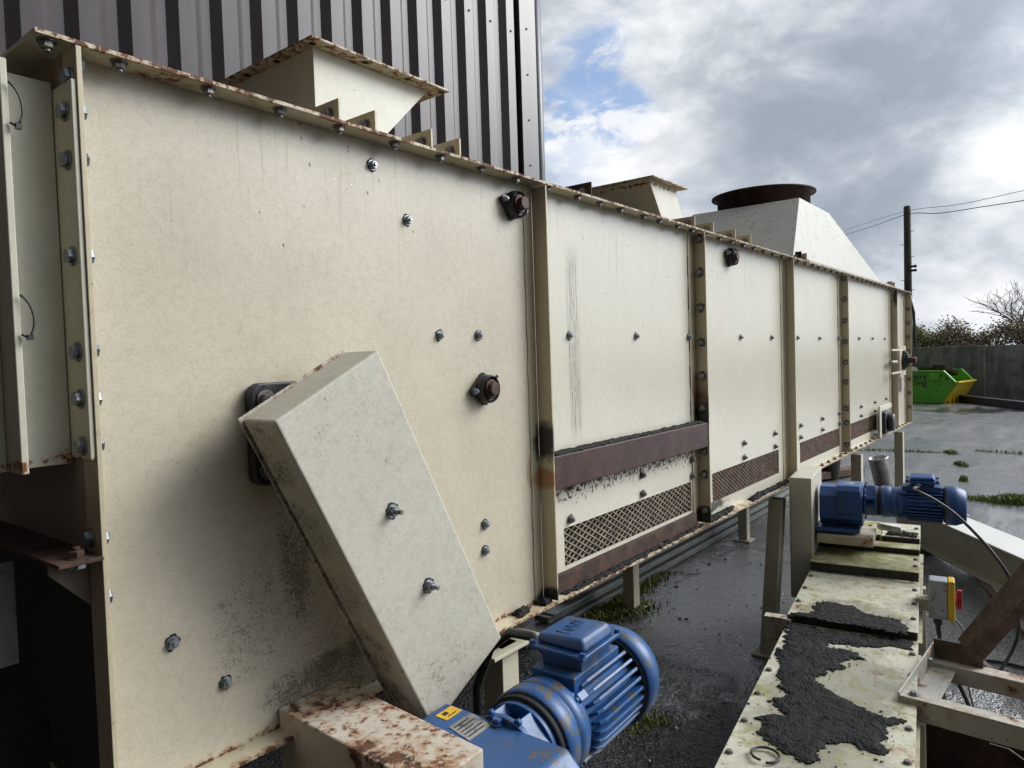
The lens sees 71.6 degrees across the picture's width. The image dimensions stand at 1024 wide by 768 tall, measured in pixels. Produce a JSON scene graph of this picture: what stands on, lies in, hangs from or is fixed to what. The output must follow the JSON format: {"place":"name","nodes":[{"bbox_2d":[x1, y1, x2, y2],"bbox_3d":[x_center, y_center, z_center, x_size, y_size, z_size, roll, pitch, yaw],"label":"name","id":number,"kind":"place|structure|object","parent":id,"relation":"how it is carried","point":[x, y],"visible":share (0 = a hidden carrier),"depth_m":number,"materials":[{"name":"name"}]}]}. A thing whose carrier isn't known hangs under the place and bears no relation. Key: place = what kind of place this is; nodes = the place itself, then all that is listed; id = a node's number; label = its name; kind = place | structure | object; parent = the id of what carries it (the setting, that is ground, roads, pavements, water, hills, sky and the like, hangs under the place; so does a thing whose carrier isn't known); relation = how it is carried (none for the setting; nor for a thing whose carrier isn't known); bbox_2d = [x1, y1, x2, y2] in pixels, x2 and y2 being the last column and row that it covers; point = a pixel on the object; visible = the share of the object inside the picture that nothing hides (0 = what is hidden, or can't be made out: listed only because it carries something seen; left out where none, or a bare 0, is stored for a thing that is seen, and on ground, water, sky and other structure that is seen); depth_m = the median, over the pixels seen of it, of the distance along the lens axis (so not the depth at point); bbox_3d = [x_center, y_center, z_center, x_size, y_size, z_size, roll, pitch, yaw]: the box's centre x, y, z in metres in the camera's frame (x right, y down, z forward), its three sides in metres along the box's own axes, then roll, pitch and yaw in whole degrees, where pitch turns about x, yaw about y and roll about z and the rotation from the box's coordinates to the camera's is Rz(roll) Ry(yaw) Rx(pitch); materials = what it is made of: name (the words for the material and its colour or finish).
{"place":"outdoors","nodes":[
{"label":"outdoors","id":0,"kind":"place"},
{"bbox_2d":[0,0,544,180],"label":"industrial building","id":1,"kind":"structure","parent":0,"point":[481,60],"depth_m":6.50,"materials":[{"name":"grey metal"}]},
{"bbox_2d":[238,399,1023,767],"bbox_3d":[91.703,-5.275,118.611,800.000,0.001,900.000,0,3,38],"label":"ground","id":2,"kind":"structure","parent":0,"point":[704,597],"depth_m":5.18,"materials":[{"name":"grey asphalt"}]},
{"bbox_2d":[0,26,916,767],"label":"belt dryer","id":3,"kind":"object","parent":2,"relation":"on","point":[314,374],"visible":0.98,"depth_m":1.75,"materials":[{"name":"paint"}]},
{"bbox_2d":[0,561,18,667],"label":"loose board","id":4,"kind":"object","parent":3,"relation":"in","point":[9,653],"visible":1,"depth_m":1.61,"materials":[{"name":"wood"}]},
{"bbox_2d":[7,81,23,129],"bbox_3d":[-0.869,-0.488,1.242,0.022,0.081,0.010,-4,3,-45],"label":"cable tie","id":5,"kind":"object","parent":3,"relation":"attached to","point":[17,125],"visible":1,"depth_m":1.24,"materials":[{"name":"plastic"}]},
{"bbox_2d":[19,294,35,339],"bbox_3d":[-0.857,-0.118,1.255,0.022,0.081,0.010,-4,3,-45],"label":"cable tie","id":6,"kind":"object","parent":3,"relation":"attached to","point":[30,336],"visible":1,"depth_m":1.26,"materials":[{"name":"plastic"}]},
{"bbox_2d":[279,681,482,767],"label":"steel cover box","id":7,"kind":"object","parent":3,"relation":"attached to","point":[340,724],"visible":1,"depth_m":1.59,"materials":[{"name":"paint"}]},
{"bbox_2d":[511,605,530,618],"bbox_3d":[0.044,0.768,2.432,0.050,0.028,0.119,0,3,38],"label":"black spill","id":8,"kind":"object","parent":3,"relation":"on","point":[521,612],"visible":1,"depth_m":2.40,"materials":[{"name":"black soil"}]},
{"bbox_2d":[422,616,658,767],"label":"geared motor","id":9,"kind":"object","parent":3,"relation":"attached to","point":[583,693],"visible":0.99,"depth_m":1.82,"materials":[{"name":"blue metal"}]},
{"bbox_2d":[473,628,541,716],"bbox_3d":[0.005,0.995,2.104,0.302,0.565,0.057,0,3,38],"label":"power cable","id":10,"kind":"object","parent":9,"relation":"attached to","point":[507,634],"visible":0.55,"depth_m":2.14,"materials":[{"name":"rubber"}]},
{"bbox_2d":[534,594,552,605],"bbox_3d":[0.118,0.761,2.518,0.052,0.032,0.084,0,3,38],"label":"black spill","id":11,"kind":"object","parent":3,"relation":"on","point":[542,600],"visible":1,"depth_m":2.50,"materials":[{"name":"black soil"}]},
{"bbox_2d":[554,420,708,455],"bbox_3d":[0.536,0.218,3.052,0.070,0.016,1.424,0,3,39],"label":"black spill","id":12,"kind":"object","parent":3,"relation":"on","point":[597,444],"visible":0.97,"depth_m":2.92,"materials":[{"name":"black soil"}]},
{"bbox_2d":[560,523,704,594],"bbox_3d":[0.594,0.732,3.095,0.063,0.018,1.367,0,3,38],"label":"bottom rail","id":13,"kind":"object","parent":3,"relation":"on","point":[611,570],"visible":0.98,"depth_m":2.94,"materials":[{"name":"brown metal"}]},
{"bbox_2d":[711,505,736,522],"bbox_3d":[1.109,0.686,3.781,0.070,0.028,0.492,0,3,38],"label":"black spill","id":14,"kind":"object","parent":3,"relation":"on","point":[716,516],"visible":0.85,"depth_m":3.76,"materials":[{"name":"black soil"}]},
{"bbox_2d":[748,479,788,503],"bbox_3d":[1.579,0.646,4.378,0.070,0.034,0.834,0,3,38],"label":"black spill","id":15,"kind":"object","parent":3,"relation":"on","point":[759,494],"visible":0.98,"depth_m":4.33,"materials":[{"name":"black soil"}]},
{"bbox_2d":[575,568,677,624],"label":"weeds","id":16,"kind":"object","parent":2,"relation":"on","point":[610,610],"visible":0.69,"depth_m":5.27,"materials":[{"name":"green plant"}]},
{"bbox_2d":[616,707,687,737],"bbox_3d":[0.701,1.731,3.652,0.451,0.037,0.262,-3,2,-24],"label":"weed patch","id":17,"kind":"object","parent":2,"relation":"on","point":[651,722],"visible":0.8,"depth_m":3.64,"materials":[{"name":"green plant"}]},
{"bbox_2d":[522,495,788,648],"bbox_3d":[1.764,1.569,6.866,0.172,0.051,5.600,0,3,38],"label":"steel strip","id":18,"kind":"object","parent":2,"relation":"on","point":[537,626],"visible":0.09,"depth_m":6.08,"materials":[{"name":"grey metal"}]},
{"bbox_2d":[534,487,788,623],"bbox_3d":[1.909,1.493,7.066,0.132,0.051,5.500,0,3,38],"label":"steel strip","id":19,"kind":"object","parent":18,"relation":"on","point":[555,612],"visible":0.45,"depth_m":5.96,"materials":[{"name":"grey metal"}]},
{"bbox_2d":[566,486,788,600],"bbox_3d":[2.042,1.416,7.275,0.122,0.051,5.400,0,3,38],"label":"steel strip","id":20,"kind":"object","parent":19,"relation":"on","point":[594,586],"visible":0.04,"depth_m":6.31,"materials":[{"name":"grey metal"}]},
{"bbox_2d":[464,512,1010,767],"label":"ground crumb","id":21,"kind":"object","parent":2,"relation":"on","point":[676,727],"visible":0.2,"depth_m":3.95,"materials":[{"name":"black gravel"}]},
{"bbox_2d":[715,466,925,767],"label":"screw conveyor","id":22,"kind":"object","parent":2,"relation":"on","point":[871,568],"visible":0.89,"depth_m":3.62,"materials":[{"name":"metal"}]},
{"bbox_2d":[750,746,780,763],"bbox_3d":[0.872,1.275,2.441,0.101,0.015,0.101,0,3,38],"label":"split ring","id":23,"kind":"object","parent":22,"relation":"on","point":[768,748],"visible":1,"depth_m":2.44,"materials":[{"name":"metal"}]},
{"bbox_2d":[736,622,923,767],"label":"black spill","id":24,"kind":"object","parent":22,"relation":"on","point":[813,721],"visible":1,"depth_m":2.76,"materials":[{"name":"black soil"}]},
{"bbox_2d":[782,600,914,635],"bbox_3d":[1.716,1.171,3.596,0.562,0.012,0.413,0,3,38],"label":"black spill","id":25,"kind":"object","parent":22,"relation":"on","point":[833,612],"visible":1,"depth_m":3.56,"materials":[{"name":"black soil"}]},
{"bbox_2d":[877,523,901,532],"bbox_3d":[2.421,0.914,4.552,0.139,0.053,0.109,-1,2,16],"label":"packing scrap","id":26,"kind":"object","parent":22,"relation":"on","point":[889,527],"visible":1,"depth_m":4.51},
{"bbox_2d":[816,473,966,533],"bbox_3d":[2.350,0.739,4.424,0.817,0.372,0.263,-1,2,30],"label":"geared motor","id":27,"kind":"object","parent":22,"relation":"on","point":[846,506],"visible":0.98,"depth_m":4.36,"materials":[{"name":"blue metal"}]},
{"bbox_2d":[912,486,1020,670],"bbox_3d":[2.521,1.043,3.952,0.515,0.943,0.385,0,3,38],"label":"motor cable","id":28,"kind":"object","parent":27,"relation":"attached to","point":[1006,572],"visible":0.77,"depth_m":3.77,"materials":[{"name":"rubber"}]},
{"bbox_2d":[885,530,919,537],"bbox_3d":[2.557,0.972,4.644,0.196,0.025,0.227,-1,2,30],"label":"black spill","id":29,"kind":"object","parent":22,"relation":"on","point":[904,533],"visible":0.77,"depth_m":4.61,"materials":[{"name":"black soil"}]},
{"bbox_2d":[916,575,961,625],"bbox_3d":[2.255,1.149,3.748,0.210,0.253,0.104,-1,2,30],"label":"isolator switch","id":30,"kind":"object","parent":22,"relation":"attached to","point":[941,600],"visible":1,"depth_m":3.70,"materials":[{"name":"plastic"}]},
{"bbox_2d":[935,625,971,706],"bbox_3d":[2.289,1.480,3.640,0.045,0.426,0.279,-2,2,-8],"label":"switch cable","id":31,"kind":"object","parent":30,"relation":"hanging from","point":[960,687],"visible":0.47,"depth_m":3.62,"materials":[{"name":"rubber"}]},
{"bbox_2d":[955,619,973,706],"bbox_3d":[2.360,1.453,3.678,0.058,0.463,0.173,-2,2,-6],"label":"switch lead","id":32,"kind":"object","parent":30,"relation":"attached to","point":[969,691],"visible":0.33,"depth_m":3.63,"materials":[{"name":"black rubber"}]},
{"bbox_2d":[821,459,840,480],"bbox_3d":[4.575,1.105,10.358,0.500,0.560,0.500,0,3,38],"label":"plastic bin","id":33,"kind":"object","parent":2,"relation":"on","point":[833,468],"visible":0.14,"depth_m":10.19,"materials":[{"name":"plastic"}]},
{"bbox_2d":[821,466,864,479],"bbox_3d":[4.485,1.307,10.251,1.797,0.170,0.220,-3,2,-33],"label":"timber baulk","id":34,"kind":"object","parent":2,"relation":"on","point":[845,471],"visible":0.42,"depth_m":10.34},
{"bbox_2d":[868,455,894,486],"bbox_3d":[4.858,1.177,9.324,0.327,0.482,0.244,-2,2,-2],"label":"duct pipe","id":35,"kind":"object","parent":2,"relation":"on","point":[880,468],"visible":0.82,"depth_m":9.23,"materials":[{"name":"silver metal"}]},
{"bbox_2d":[901,206,916,346],"bbox_3d":[15.729,-3.313,28.023,0.312,7.410,0.561,-3,2,-26],"label":"utility pole","id":36,"kind":"object","parent":2,"relation":"on","point":[908,267],"visible":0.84,"depth_m":27.92,"materials":[{"name":"brown wood"}]},
{"bbox_2d":[845,200,1023,234],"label":"overhead line","id":37,"kind":"object","parent":36,"relation":"attached to","point":[943,212],"visible":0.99,"depth_m":25.94,"materials":[{"name":"rubber"}]},
{"bbox_2d":[847,190,1023,229],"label":"overhead line","id":38,"kind":"object","parent":36,"relation":"attached to","point":[944,206],"visible":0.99,"depth_m":25.38,"materials":[{"name":"rubber"}]},
{"bbox_2d":[920,548,932,554],"bbox_3d":[3.840,1.523,6.467,0.450,0.049,0.100,-2,2,4],"label":"timber bearer","id":39,"kind":"object","parent":2,"relation":"on","point":[923,552],"depth_m":6.42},
{"bbox_2d":[896,517,1023,589],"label":"steel beam","id":40,"kind":"structure","parent":39,"relation":"on","point":[962,547],"depth_m":5.80,"materials":[{"name":"metal"}]},
{"bbox_2d":[913,319,952,346],"bbox_3d":[18.245,-1.363,32.323,2.903,3.102,2.807,-3,2,-19],"label":"tree","id":41,"kind":"object","parent":2,"relation":"on","point":[922,340],"visible":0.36,"depth_m":31.57,"materials":[{"name":"green plant"}]},
{"bbox_2d":[932,323,946,345],"bbox_3d":[23.050,-1.752,38.449,3.477,3.148,2.630,-1,2,19],"label":"tree","id":42,"kind":"object","parent":2,"relation":"on","point":[938,326],"visible":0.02,"depth_m":37.86,"materials":[{"name":"green plant"}]},
{"bbox_2d":[859,447,1022,481],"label":"grass joint","id":43,"kind":"object","parent":2,"relation":"on","point":[963,478],"depth_m":12.34,"materials":[{"name":"green plant"}]},
{"bbox_2d":[912,369,976,403],"bbox_3d":[13.583,0.053,24.419,1.740,1.080,3.720,-4,3,-40],"label":"waste skip","id":44,"kind":"object","parent":2,"relation":"on","point":[937,386],"visible":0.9,"depth_m":23.15,"materials":[{"name":"green metal"}]},
{"bbox_2d":[918,367,933,369],"bbox_3d":[14.029,-0.412,23.841,0.742,0.334,0.429,-3,2,-34],"label":"scrap sheet","id":45,"kind":"object","parent":44,"relation":"in","point":[924,368],"visible":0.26,"depth_m":23.59,"materials":[{"name":"grey metal"}]},
{"bbox_2d":[932,365,957,374],"bbox_3d":[14.398,-0.458,23.582,0.907,0.384,0.429,-3,2,-34],"label":"scrap sheet","id":46,"kind":"object","parent":44,"relation":"in","point":[949,370],"visible":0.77,"depth_m":23.40,"materials":[{"name":"metal"}]},
{"bbox_2d":[898,638,1023,767],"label":"angle iron frame","id":47,"kind":"object","parent":2,"relation":"on","point":[958,735],"visible":0.78,"depth_m":2.93,"materials":[{"name":"paint"}]},
{"bbox_2d":[958,561,1023,661],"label":"steel channel","id":48,"kind":"object","parent":47,"relation":"on","point":[992,625],"visible":1,"depth_m":3.04,"materials":[{"name":"brown metal"}]},
{"bbox_2d":[924,314,999,346],"bbox_3d":[20.057,-1.483,31.920,3.101,3.276,3.257,0,3,38],"label":"tree","id":49,"kind":"object","parent":2,"relation":"on","point":[955,339],"visible":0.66,"depth_m":31.56,"materials":[{"name":"green plant"}]},
{"bbox_2d":[939,318,1023,345],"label":"tree","id":50,"kind":"object","parent":2,"relation":"on","point":[989,336],"visible":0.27,"depth_m":31.93,"materials":[{"name":"green plant"}]},
{"bbox_2d":[984,660,992,668],"bbox_3d":[2.740,1.633,4.083,0.030,0.048,0.180,-2,2,5],"label":"steel offcut","id":51,"kind":"object","parent":2,"relation":"on","point":[986,664],"visible":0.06,"depth_m":4.09,"materials":[{"name":"beige metal"}]},
{"bbox_2d":[959,395,1023,409],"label":"steel girder","id":52,"kind":"object","parent":2,"relation":"on","point":[1008,403],"visible":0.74,"depth_m":21.40,"materials":[{"name":"metal"}]},
{"bbox_2d":[964,280,1023,326],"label":"tree","id":53,"kind":"object","parent":2,"relation":"on","point":[1010,314],"visible":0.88,"depth_m":33.41,"materials":[{"name":"grey plant"}]},
{"bbox_2d":[967,492,1023,506],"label":"grass tuft","id":54,"kind":"object","parent":2,"relation":"on","point":[1010,498],"visible":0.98,"depth_m":8.47,"materials":[{"name":"green plant"}]},
{"bbox_2d":[974,577,1023,634],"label":"steel flat","id":55,"kind":"structure","parent":2,"relation":"on","point":[990,590],"depth_m":5.33,"materials":[{"name":"metal"}]},
{"bbox_2d":[985,659,1023,668],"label":"ground cable","id":56,"kind":"object","parent":2,"relation":"on","point":[1008,663],"visible":0.57,"depth_m":4.18,"materials":[{"name":"rubber"}]},
{"bbox_2d":[990,314,1023,344],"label":"tree","id":57,"kind":"object","parent":2,"relation":"on","point":[1011,330],"visible":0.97,"depth_m":30.77,"materials":[{"name":"green plant"}]},
{"bbox_2d":[540,0,1023,344],"label":"sky","id":58,"kind":"structure","parent":0,"point":[880,107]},
{"bbox_2d":[912,344,1023,398],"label":"yard wall","id":59,"kind":"structure","parent":0,"point":[996,371],"depth_m":24.15,"materials":[{"name":"concrete"}]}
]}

